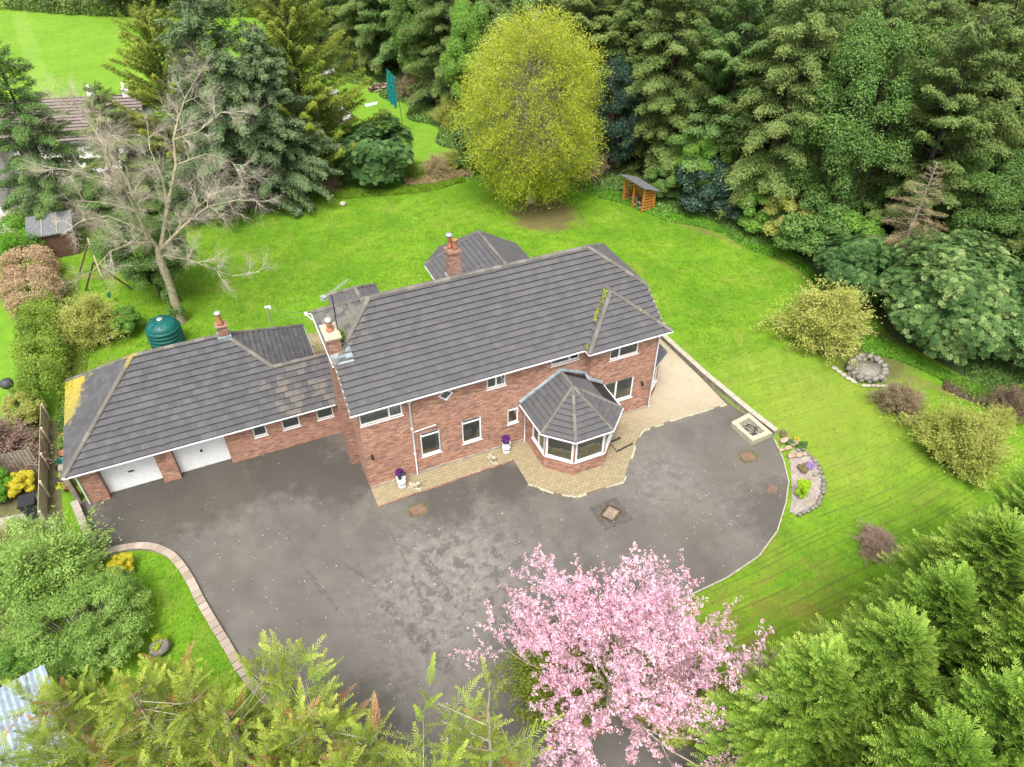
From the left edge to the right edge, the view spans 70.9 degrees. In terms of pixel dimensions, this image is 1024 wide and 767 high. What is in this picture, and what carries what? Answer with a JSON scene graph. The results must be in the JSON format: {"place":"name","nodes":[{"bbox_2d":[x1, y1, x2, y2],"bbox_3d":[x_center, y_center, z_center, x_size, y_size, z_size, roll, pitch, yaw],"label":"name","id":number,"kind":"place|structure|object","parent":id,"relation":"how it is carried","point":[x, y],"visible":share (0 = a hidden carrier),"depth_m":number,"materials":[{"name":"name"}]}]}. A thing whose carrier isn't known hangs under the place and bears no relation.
{"place":"outdoors","nodes":[
{"label":"outdoors","id":0,"kind":"place"},
{"bbox_2d":[0,421,62,681],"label":"neighbour garden","id":1,"kind":"object","parent":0,"point":[10,505],"visible":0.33,"depth_m":33.01,"materials":[{"name":"plant"}]},
{"bbox_2d":[0,408,60,476],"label":"shrub","id":2,"kind":"object","parent":1,"relation":"on","point":[10,441],"visible":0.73,"depth_m":33.80,"materials":[{"name":"brown plant"}]},
{"bbox_2d":[0,637,67,699],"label":"shrub","id":3,"kind":"object","parent":1,"relation":"on","point":[6,660],"visible":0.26,"depth_m":24.94,"materials":[{"name":"green plant"}]},
{"bbox_2d":[37,403,50,527],"bbox_3d":[-21.888,3.649,33.712,0.141,1.060,7.705,-17,43,-19],"label":"wooden fence","id":4,"kind":"object","parent":1,"relation":"on","point":[44,495],"visible":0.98,"depth_m":33.46,"materials":[{"name":"brown wood"}]},
{"bbox_2d":[0,501,122,651],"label":"shrub","id":5,"kind":"object","parent":1,"relation":"on","point":[36,570],"visible":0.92,"depth_m":27.56,"materials":[{"name":"green plant"}]},
{"bbox_2d":[0,168,135,232],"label":"neighbour yard","id":6,"kind":"structure","parent":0,"point":[8,193],"depth_m":55.67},
{"bbox_2d":[0,42,100,229],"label":"conifer tree","id":7,"kind":"object","parent":6,"relation":"on","point":[34,203],"visible":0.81,"depth_m":48.40,"materials":[{"name":"green plant"}]},
{"bbox_2d":[0,82,156,174],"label":"neighbour house","id":8,"kind":"structure","parent":0,"point":[128,101],"depth_m":58.66,"materials":[{"name":"paint"}]},
{"bbox_2d":[0,0,492,520],"bbox_3d":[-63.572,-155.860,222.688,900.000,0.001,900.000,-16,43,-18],"label":"ground","id":9,"kind":"structure","parent":0,"point":[58,46],"depth_m":80.75,"materials":[{"name":"green plant"}]},
{"bbox_2d":[0,390,47,426],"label":"shrub","id":10,"kind":"object","parent":9,"relation":"on","point":[31,410],"visible":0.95,"depth_m":35.74,"materials":[{"name":"yellow plant"}]},
{"bbox_2d":[0,214,53,255],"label":"garden hedge","id":11,"kind":"object","parent":9,"relation":"on","point":[9,242],"visible":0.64,"depth_m":47.81,"materials":[{"name":"plant"}]},
{"bbox_2d":[0,241,68,322],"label":"beech hedge","id":12,"kind":"object","parent":9,"relation":"on","point":[46,274],"visible":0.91,"depth_m":44.38,"materials":[{"name":"brown plant"}]},
{"bbox_2d":[7,290,73,415],"bbox_3d":[-25.818,-2.108,39.285,2.916,2.675,9.549,-19,44,-21],"label":"garden hedge","id":13,"kind":"object","parent":9,"relation":"on","point":[24,326],"visible":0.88,"depth_m":38.57,"materials":[{"name":"green plant"}]},
{"bbox_2d":[0,0,280,18],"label":"hedgerow","id":14,"kind":"object","parent":9,"relation":"on","point":[84,5],"visible":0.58,"depth_m":96.96,"materials":[{"name":"green plant"}]},
{"bbox_2d":[117,159,490,215],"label":"boundary verge","id":15,"kind":"structure","parent":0,"point":[355,183],"depth_m":58.04,"materials":[{"name":"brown plant"}]},
{"bbox_2d":[72,81,170,216],"bbox_3d":[-27.696,-16.139,50.624,5.954,9.748,5.758,19,44,20],"label":"conifer tree","id":16,"kind":"object","parent":15,"relation":"on","point":[106,97],"visible":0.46,"depth_m":49.82,"materials":[{"name":"green plant"}]},
{"bbox_2d":[99,0,222,188],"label":"cypress tree","id":17,"kind":"object","parent":15,"relation":"on","point":[147,28],"visible":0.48,"depth_m":50.45,"materials":[{"name":"green plant"}]},
{"bbox_2d":[224,0,387,175],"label":"cypress tree","id":18,"kind":"object","parent":15,"relation":"on","point":[276,28],"visible":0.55,"depth_m":52.01,"materials":[{"name":"green plant"}]},
{"bbox_2d":[331,111,414,185],"bbox_3d":[-10.451,-18.200,56.498,7.357,5.369,6.216,-30,49,-30],"label":"rhododendron","id":19,"kind":"object","parent":15,"relation":"on","point":[377,155],"visible":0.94,"depth_m":55.12,"materials":[{"name":"green plant"}]},
{"bbox_2d":[79,343,787,766],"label":"driveway","id":20,"kind":"structure","parent":0,"point":[257,523],"depth_m":30.70,"materials":[{"name":"asphalt"}]},
{"bbox_2d":[57,230,672,503],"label":"detached house","id":21,"kind":"structure","parent":20,"relation":"on","point":[490,340],"depth_m":32.92,"materials":[{"name":"tile"}]},
{"bbox_2d":[99,456,162,492],"bbox_3d":[-17.297,3.887,32.605,2.310,2.160,0.080,-16,43,-18],"label":"garage door","id":22,"kind":"structure","parent":21,"relation":"in","point":[120,477],"depth_m":32.81,"materials":[{"name":"white plastic"}]},
{"bbox_2d":[173,437,230,471],"bbox_3d":[-14.516,3.085,33.567,2.290,2.160,0.080,-16,43,-18],"label":"garage door","id":23,"kind":"structure","parent":21,"relation":"in","point":[216,450],"depth_m":33.77,"materials":[{"name":"white plastic"}]},
{"bbox_2d":[474,608,620,765],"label":"shrub","id":24,"kind":"object","parent":20,"relation":"on","point":[527,680],"visible":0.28,"depth_m":24.30,"materials":[{"name":"green plant"}]},
{"bbox_2d":[446,541,780,766],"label":"cherry tree","id":25,"kind":"object","parent":20,"relation":"on","point":[589,620],"visible":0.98,"depth_m":22.13,"materials":[{"name":"pink plant"}]},
{"bbox_2d":[730,413,771,444],"bbox_3d":[11.955,2.266,36.087,1.261,0.338,1.674,-19,44,-21],"label":"stone planter","id":26,"kind":"object","parent":20,"relation":"on","point":[749,428],"visible":1,"depth_m":35.96,"materials":[{"name":"white stone"}]},
{"bbox_2d":[58,179,1023,766],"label":"lawn","id":27,"kind":"structure","parent":0,"point":[794,563],"depth_m":40.79,"materials":[{"name":"green plant"}]},
{"bbox_2d":[0,665,78,766],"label":"metal shed","id":28,"kind":"structure","parent":27,"relation":"on","point":[9,701],"depth_m":22.85,"materials":[{"name":"metal"}]},
{"bbox_2d":[25,210,79,257],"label":"wooden shed","id":29,"kind":"structure","parent":27,"relation":"on","point":[57,241],"depth_m":48.34,"materials":[{"name":"wood"}]},
{"bbox_2d":[55,273,89,376],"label":"long grass","id":30,"kind":"structure","parent":27,"relation":"on","point":[78,361],"depth_m":41.14,"materials":[{"name":"green plant"}]},
{"bbox_2d":[0,564,154,694],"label":"shrub","id":31,"kind":"object","parent":27,"relation":"on","point":[91,631],"visible":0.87,"depth_m":26.06,"materials":[{"name":"green plant"}]},
{"bbox_2d":[0,664,173,766],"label":"cypress tree","id":32,"kind":"object","parent":27,"relation":"on","point":[57,707],"visible":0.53,"depth_m":19.38,"materials":[{"name":"green plant"}]},
{"bbox_2d":[41,288,140,354],"bbox_3d":[-23.958,-4.082,41.255,5.110,3.177,5.234,-6,41,-8],"label":"shrub","id":33,"kind":"object","parent":27,"relation":"on","point":[86,321],"visible":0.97,"depth_m":40.68,"materials":[{"name":"green plant"}]},
{"bbox_2d":[61,169,126,220],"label":"evergreen tree","id":34,"kind":"object","parent":27,"relation":"on","point":[103,209],"visible":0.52,"depth_m":49.52,"materials":[{"name":"green plant"}]},
{"bbox_2d":[109,304,145,335],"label":"shrub","id":35,"kind":"object","parent":27,"relation":"on","point":[129,316],"visible":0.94,"depth_m":41.28,"materials":[{"name":"green plant"}]},
{"bbox_2d":[3,33,280,324],"bbox_3d":[-18.383,-9.966,38.485,13.138,15.723,8.254,-16,43,-18],"label":"bare tree","id":36,"kind":"object","parent":27,"relation":"on","point":[172,295],"visible":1,"depth_m":38.03,"materials":[{"name":"grey plant"}]},
{"bbox_2d":[88,202,197,297],"bbox_3d":[-22.055,-7.753,43.353,6.049,6.010,5.296,-2,40,-2],"label":"evergreen tree","id":37,"kind":"object","parent":27,"relation":"on","point":[144,272],"visible":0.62,"depth_m":41.81,"materials":[{"name":"green plant"}]},
{"bbox_2d":[46,641,257,766],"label":"cypress tree","id":38,"kind":"object","parent":27,"relation":"on","point":[163,683],"visible":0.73,"depth_m":18.68,"materials":[{"name":"green plant"}]},
{"bbox_2d":[145,315,185,348],"bbox_3d":[-19.756,-2.945,40.883,1.880,1.870,1.880,-16,43,-18],"label":"oil tank","id":39,"kind":"object","parent":27,"relation":"on","point":[162,330],"visible":0.94,"depth_m":40.28,"materials":[{"name":"green plastic"}]},
{"bbox_2d":[154,0,313,224],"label":"spruce tree","id":40,"kind":"object","parent":27,"relation":"on","point":[190,25],"visible":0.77,"depth_m":48.28,"materials":[{"name":"green plant"}]},
{"bbox_2d":[97,542,379,766],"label":"edging wall","id":41,"kind":"structure","parent":27,"relation":"on","point":[174,558],"depth_m":28.65,"materials":[{"name":"concrete"}]},
{"bbox_2d":[164,629,341,766],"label":"cypress tree","id":42,"kind":"object","parent":27,"relation":"on","point":[242,723],"visible":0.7,"depth_m":18.62,"materials":[{"name":"green plant"}]},
{"bbox_2d":[224,21,343,215],"bbox_3d":[-17.194,-18.520,51.917,8.947,13.997,9.284,25,46,26],"label":"spruce tree","id":43,"kind":"object","parent":27,"relation":"on","point":[305,175],"visible":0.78,"depth_m":51.10,"materials":[{"name":"green plant"}]},
{"bbox_2d":[142,176,465,216],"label":"rough grass","id":44,"kind":"structure","parent":27,"relation":"on","point":[346,193],"depth_m":56.54,"materials":[{"name":"plant"}]},
{"bbox_2d":[249,734,374,766],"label":"cypress tree","id":45,"kind":"object","parent":27,"relation":"on","point":[295,763],"visible":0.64,"depth_m":17.25,"materials":[{"name":"green plant"}]},
{"bbox_2d":[242,629,417,766],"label":"cypress tree","id":46,"kind":"object","parent":27,"relation":"on","point":[307,729],"visible":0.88,"depth_m":18.33,"materials":[{"name":"green plant"}]},
{"bbox_2d":[377,693,479,766],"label":"cypress tree","id":47,"kind":"object","parent":27,"relation":"on","point":[445,762],"visible":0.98,"depth_m":17.89,"materials":[{"name":"green plant"}]},
{"bbox_2d":[407,652,563,766],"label":"cypress tree","id":48,"kind":"object","parent":27,"relation":"on","point":[490,733],"visible":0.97,"depth_m":18.60,"materials":[{"name":"green plant"}]},
{"bbox_2d":[441,0,615,213],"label":"deciduous tree","id":49,"kind":"object","parent":27,"relation":"on","point":[525,172],"visible":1,"depth_m":49.16,"materials":[{"name":"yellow plant"}]},
{"bbox_2d":[620,174,660,212],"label":"log store","id":50,"kind":"structure","parent":27,"relation":"on","point":[641,183],"depth_m":54.19,"materials":[{"name":"wood"}]},
{"bbox_2d":[489,171,829,286],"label":"nettles","id":51,"kind":"object","parent":27,"relation":"on","point":[800,264],"visible":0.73,"depth_m":52.32,"materials":[{"name":"plant"}]},
{"bbox_2d":[636,663,725,751],"bbox_3d":[5.806,10.906,24.592,3.190,2.069,2.971,-16,43,-18],"label":"shrub","id":52,"kind":"object","parent":27,"relation":"on","point":[678,742],"visible":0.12,"depth_m":23.82,"materials":[{"name":"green plant"}]},
{"bbox_2d":[660,335,777,435],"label":"wall","id":53,"kind":"structure","parent":27,"relation":"on","point":[722,389],"depth_m":38.52,"materials":[{"name":"concrete"}]},
{"bbox_2d":[676,627,868,766],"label":"cypress tree","id":54,"kind":"object","parent":27,"relation":"on","point":[820,667],"visible":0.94,"depth_m":18.97,"materials":[{"name":"green plant"}]},
{"bbox_2d":[789,450,822,514],"bbox_3d":[13.720,4.631,33.556,1.572,0.001,4.268,10,41,11],"label":"gravel bed","id":55,"kind":"object","parent":27,"relation":"on","point":[798,504],"visible":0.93,"depth_m":33.48,"materials":[{"name":"gravel"}]},
{"bbox_2d":[749,271,894,368],"bbox_3d":[18.587,-4.036,40.678,7.477,4.176,7.300,-31,49,-31],"label":"shrub","id":56,"kind":"object","parent":27,"relation":"on","point":[825,320],"visible":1,"depth_m":40.32,"materials":[{"name":"yellow plant"}]},
{"bbox_2d":[738,597,957,766],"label":"cypress tree","id":57,"kind":"object","parent":27,"relation":"on","point":[883,653],"visible":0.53,"depth_m":18.53,"materials":[{"name":"green plant"}]},
{"bbox_2d":[831,353,889,387],"bbox_3d":[19.530,-0.683,39.417,2.776,0.767,2.770,-16,43,-18],"label":"stone fire pit","id":58,"kind":"object","parent":27,"relation":"on","point":[874,372],"visible":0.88,"depth_m":39.42,"materials":[{"name":"stone"}]},
{"bbox_2d":[813,231,908,305],"bbox_3d":[21.174,-7.128,44.190,6.235,4.550,5.268,-23,45,-25],"label":"rhododendron","id":59,"kind":"object","parent":27,"relation":"on","point":[854,261],"visible":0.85,"depth_m":42.60,"materials":[{"name":"green plant"}]},
{"bbox_2d":[850,518,907,566],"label":"shrub","id":60,"kind":"object","parent":27,"relation":"on","point":[875,541],"visible":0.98,"depth_m":30.37,"materials":[{"name":"brown plant"}]},
{"bbox_2d":[795,558,989,721],"bbox_3d":[11.693,8.712,21.795,5.730,9.040,5.435,-16,43,-18],"label":"cypress tree","id":61,"kind":"object","parent":27,"relation":"on","point":[944,599],"visible":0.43,"depth_m":19.87,"materials":[{"name":"green plant"}]},
{"bbox_2d":[862,375,931,425],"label":"shrub","id":62,"kind":"object","parent":27,"relation":"on","point":[896,396],"visible":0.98,"depth_m":36.77,"materials":[{"name":"brown plant"}]},
{"bbox_2d":[796,697,1007,766],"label":"cypress tree","id":63,"kind":"object","parent":27,"relation":"on","point":[943,738],"visible":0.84,"depth_m":16.58,"materials":[{"name":"green plant"}]},
{"bbox_2d":[837,502,1023,688],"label":"cypress tree","id":64,"kind":"object","parent":27,"relation":"on","point":[995,546],"visible":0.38,"depth_m":21.49,"materials":[{"name":"green plant"}]},
{"bbox_2d":[844,333,1019,415],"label":"weeds","id":65,"kind":"object","parent":27,"relation":"on","point":[879,346],"visible":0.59,"depth_m":40.51,"materials":[{"name":"plant"}]},
{"bbox_2d":[859,657,1023,766],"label":"cypress tree","id":66,"kind":"object","parent":27,"relation":"on","point":[999,709],"visible":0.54,"depth_m":17.12,"materials":[{"name":"green plant"}]},
{"bbox_2d":[880,394,1023,495],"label":"shrub","id":67,"kind":"object","parent":27,"relation":"on","point":[968,442],"visible":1,"depth_m":33.78,"materials":[{"name":"yellow plant"}]},
{"bbox_2d":[893,484,1023,607],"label":"cypress tree","id":68,"kind":"object","parent":27,"relation":"on","point":[1013,502],"visible":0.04,"depth_m":23.63,"materials":[{"name":"green plant"}]},
{"bbox_2d":[912,594,1023,721],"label":"cypress tree","id":69,"kind":"object","parent":27,"relation":"on","point":[1008,639],"visible":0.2,"depth_m":19.38,"materials":[{"name":"green plant"}]},
{"bbox_2d":[976,380,1023,423],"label":"shrub","id":70,"kind":"object","parent":27,"relation":"on","point":[1009,398],"visible":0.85,"depth_m":36.68,"materials":[{"name":"brown plant"}]},
{"bbox_2d":[371,339,725,504],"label":"paved path","id":71,"kind":"structure","parent":0,"point":[682,388],"depth_m":34.68,"materials":[{"name":"stone"}]},
{"bbox_2d":[305,1,1023,383],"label":"woodland floor","id":72,"kind":"structure","parent":0,"point":[883,319],"depth_m":44.16,"materials":[{"name":"plant"}]},
{"bbox_2d":[324,0,396,75],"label":"conifer tree","id":73,"kind":"object","parent":72,"relation":"on","point":[366,55],"visible":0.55,"depth_m":75.47,"materials":[{"name":"green plant"}]},
{"bbox_2d":[349,0,413,76],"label":"conifer tree","id":74,"kind":"object","parent":72,"relation":"on","point":[377,26],"visible":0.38,"depth_m":73.53,"materials":[{"name":"green plant"}]},
{"bbox_2d":[386,0,451,78],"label":"tree","id":75,"kind":"object","parent":72,"relation":"on","point":[403,20],"visible":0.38,"depth_m":69.18,"materials":[{"name":"green plant"}]},
{"bbox_2d":[399,0,482,108],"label":"conifer tree","id":76,"kind":"object","parent":72,"relation":"on","point":[434,11],"visible":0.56,"depth_m":67.13,"materials":[{"name":"green plant"}]},
{"bbox_2d":[438,0,500,108],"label":"broadleaf tree","id":77,"kind":"object","parent":72,"relation":"on","point":[466,27],"visible":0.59,"depth_m":61.57,"materials":[{"name":"green plant"}]},
{"bbox_2d":[477,0,574,153],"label":"conifer tree","id":78,"kind":"object","parent":72,"relation":"on","point":[500,9],"visible":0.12,"depth_m":58.35,"materials":[{"name":"green plant"}]},
{"bbox_2d":[535,0,636,133],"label":"conifer tree","id":79,"kind":"object","parent":72,"relation":"on","point":[585,8],"visible":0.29,"depth_m":55.08,"materials":[{"name":"green plant"}]},
{"bbox_2d":[312,54,889,297],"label":"undergrowth","id":80,"kind":"object","parent":72,"relation":"on","point":[420,108],"visible":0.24,"depth_m":58.98,"materials":[{"name":"green plant"}]},
{"bbox_2d":[582,53,646,172],"bbox_3d":[7.873,-20.793,56.489,5.098,9.150,5.440,4,40,5],"label":"conifer tree","id":81,"kind":"object","parent":72,"relation":"on","point":[620,127],"visible":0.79,"depth_m":55.03,"materials":[{"name":"green plant"}]},
{"bbox_2d":[580,0,704,171],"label":"conifer tree","id":82,"kind":"object","parent":72,"relation":"on","point":[632,27],"visible":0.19,"depth_m":54.71,"materials":[{"name":"green plant"}]},
{"bbox_2d":[647,164,685,197],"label":"shrub","id":83,"kind":"object","parent":72,"relation":"on","point":[666,184],"visible":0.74,"depth_m":54.46,"materials":[{"name":"green plant"}]},
{"bbox_2d":[605,0,729,180],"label":"conifer tree","id":84,"kind":"object","parent":72,"relation":"on","point":[664,105],"visible":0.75,"depth_m":53.05,"materials":[{"name":"green plant"}]},
{"bbox_2d":[667,125,739,187],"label":"tree","id":85,"kind":"object","parent":72,"relation":"on","point":[692,149],"visible":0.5,"depth_m":52.45,"materials":[{"name":"green plant"}]},
{"bbox_2d":[674,155,739,211],"bbox_3d":[14.370,-14.570,53.178,5.140,4.167,4.787,25,46,26],"label":"holly bush","id":86,"kind":"object","parent":72,"relation":"on","point":[701,200],"visible":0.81,"depth_m":52.23,"materials":[{"name":"green plant"}]},
{"bbox_2d":[669,0,796,173],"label":"conifer tree","id":87,"kind":"object","parent":72,"relation":"on","point":[719,57],"visible":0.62,"depth_m":49.97,"materials":[{"name":"green plant"}]},
{"bbox_2d":[736,187,794,232],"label":"shrub","id":88,"kind":"object","parent":72,"relation":"on","point":[749,220],"visible":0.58,"depth_m":50.17,"materials":[{"name":"green plant"}]},
{"bbox_2d":[687,0,858,232],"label":"conifer tree","id":89,"kind":"object","parent":72,"relation":"on","point":[787,36],"visible":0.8,"depth_m":47.28,"materials":[{"name":"green plant"}]},
{"bbox_2d":[749,134,829,205],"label":"broadleaf tree","id":90,"kind":"object","parent":72,"relation":"on","point":[770,153],"visible":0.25,"depth_m":49.62,"materials":[{"name":"green plant"}]},
{"bbox_2d":[762,194,816,235],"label":"shrub","id":91,"kind":"object","parent":72,"relation":"on","point":[788,205],"visible":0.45,"depth_m":48.92,"materials":[{"name":"green plant"}]},
{"bbox_2d":[734,0,851,180],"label":"conifer tree","id":92,"kind":"object","parent":72,"relation":"on","point":[828,58],"visible":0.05,"depth_m":51.60,"materials":[{"name":"green plant"}]},
{"bbox_2d":[772,198,851,256],"bbox_3d":[20.106,-10.242,47.887,5.495,4.454,5.117,-17,43,-20],"label":"shrub","id":93,"kind":"object","parent":72,"relation":"on","point":[796,234],"visible":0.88,"depth_m":46.53,"materials":[{"name":"green plant"}]},
{"bbox_2d":[816,209,889,246],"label":"shrub","id":94,"kind":"object","parent":72,"relation":"on","point":[855,222],"visible":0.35,"depth_m":45.78,"materials":[{"name":"green plant"}]},
{"bbox_2d":[786,2,923,213],"bbox_3d":[22.108,-16.178,46.688,8.293,14.884,8.850,-15,43,-18],"label":"broadleaf tree","id":95,"kind":"object","parent":72,"relation":"on","point":[863,53],"visible":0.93,"depth_m":43.99,"materials":[{"name":"green plant"}]},
{"bbox_2d":[793,0,926,175],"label":"conifer tree","id":96,"kind":"object","parent":72,"relation":"on","point":[893,20],"visible":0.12,"depth_m":47.48,"materials":[{"name":"green plant"}]},
{"bbox_2d":[868,161,949,251],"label":"larch tree","id":97,"kind":"object","parent":72,"relation":"on","point":[913,224],"visible":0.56,"depth_m":42.85,"materials":[{"name":"brown plant"}]},
{"bbox_2d":[860,0,967,182],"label":"conifer tree","id":98,"kind":"object","parent":72,"relation":"on","point":[922,18],"visible":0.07,"depth_m":49.36,"materials":[{"name":"green plant"}]},
{"bbox_2d":[865,20,969,205],"bbox_3d":[28.485,-18.796,51.032,7.415,13.307,7.912,-22,45,-24],"label":"broadleaf tree","id":99,"kind":"object","parent":72,"relation":"on","point":[927,49],"visible":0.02,"depth_m":47.47,"materials":[{"name":"green plant"}]},
{"bbox_2d":[853,1,1023,245],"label":"conifer tree","id":100,"kind":"object","parent":72,"relation":"on","point":[965,127],"visible":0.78,"depth_m":42.83,"materials":[{"name":"green plant"}]},
{"bbox_2d":[872,0,1023,250],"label":"conifer tree","id":101,"kind":"object","parent":72,"relation":"on","point":[1013,87],"visible":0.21,"depth_m":43.98,"materials":[{"name":"green plant"}]},
{"bbox_2d":[873,225,1023,365],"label":"rhododendron","id":102,"kind":"object","parent":72,"relation":"on","point":[948,292],"visible":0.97,"depth_m":38.44,"materials":[{"name":"green plant"}]},
{"bbox_2d":[926,142,1023,257],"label":"broadleaf tree","id":103,"kind":"object","parent":72,"relation":"on","point":[959,219],"visible":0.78,"depth_m":43.65,"materials":[{"name":"green plant"}]},
{"bbox_2d":[965,346,1023,415],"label":"ground ivy","id":104,"kind":"object","parent":72,"relation":"on","point":[1002,377],"visible":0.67,"depth_m":39.58,"materials":[{"name":"green plant"}]},
{"bbox_2d":[978,261,1023,367],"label":"rhododendron","id":105,"kind":"object","parent":72,"relation":"on","point":[1017,276],"visible":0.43,"depth_m":37.83,"materials":[{"name":"green plant"}]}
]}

